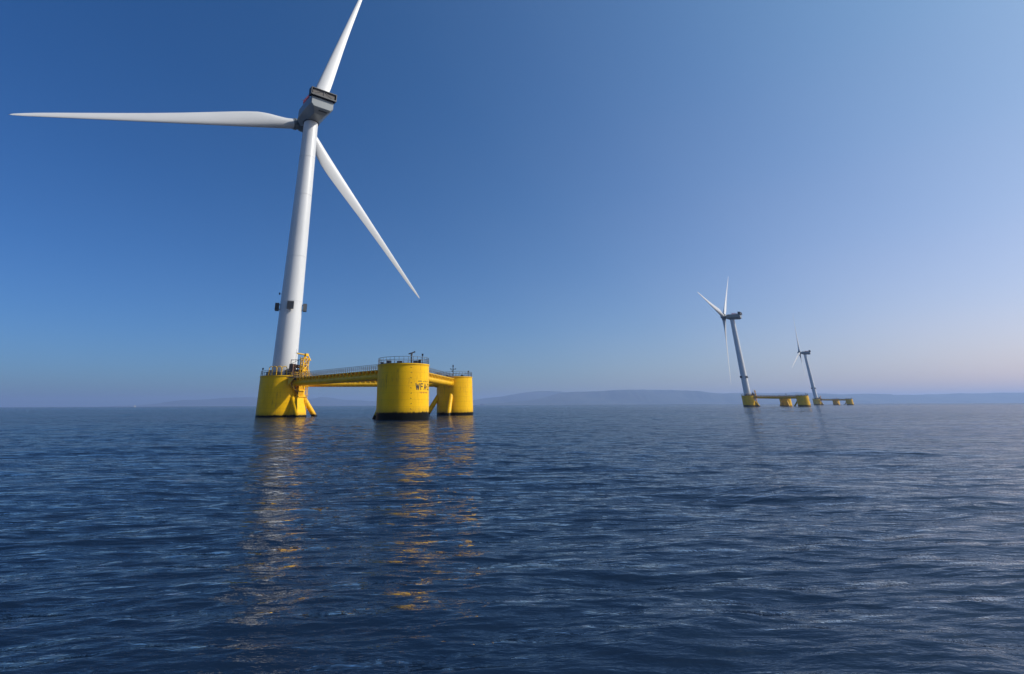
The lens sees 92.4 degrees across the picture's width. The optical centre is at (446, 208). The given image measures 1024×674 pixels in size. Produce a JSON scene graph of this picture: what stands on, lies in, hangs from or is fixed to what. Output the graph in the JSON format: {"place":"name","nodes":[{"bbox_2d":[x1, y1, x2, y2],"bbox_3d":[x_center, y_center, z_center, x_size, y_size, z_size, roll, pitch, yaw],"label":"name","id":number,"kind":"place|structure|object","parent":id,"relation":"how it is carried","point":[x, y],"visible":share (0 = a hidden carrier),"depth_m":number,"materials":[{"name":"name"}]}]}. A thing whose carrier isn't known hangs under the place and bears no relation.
{"place":"outdoors","nodes":[
{"label":"outdoors","id":0,"kind":"place"},
{"bbox_2d":[102,397,436,406],"bbox_3d":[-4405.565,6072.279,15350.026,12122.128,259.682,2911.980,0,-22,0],"label":"hills","id":1,"kind":"structure","parent":0,"point":[252,401],"depth_m":14742.03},
{"bbox_2d":[0,403,1023,673],"bbox_3d":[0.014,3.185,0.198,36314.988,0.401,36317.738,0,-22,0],"label":"sea","id":2,"kind":"structure","parent":0,"point":[692,539],"depth_m":11.07,"materials":[{"name":"liquid"}]},
{"bbox_2d":[9,0,472,420],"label":"floating wind turbine","id":3,"kind":"object","parent":2,"relation":"in","point":[402,389],"visible":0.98,"depth_m":147.74,"materials":[{"name":"yellow paint"}]},
{"bbox_2d":[699,282,810,406],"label":"floating wind turbine","id":4,"kind":"object","parent":2,"relation":"in","point":[748,398],"visible":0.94,"depth_m":560.96,"materials":[{"name":"white metal"}]},
{"bbox_2d":[792,317,853,404],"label":"floating wind turbine","id":5,"kind":"object","parent":2,"relation":"in","point":[818,401],"visible":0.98,"depth_m":982.74,"materials":[{"name":"white metal"}]},
{"bbox_2d":[0,0,1023,406],"label":"sky","id":6,"kind":"structure","parent":0,"point":[558,186],"materials":[{"name":"blue"}]},
{"bbox_2d":[480,390,1023,404],"bbox_3d":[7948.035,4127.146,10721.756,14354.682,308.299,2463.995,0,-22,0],"label":"hills","id":7,"kind":"structure","parent":0,"point":[611,397],"depth_m":10230.47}
]}

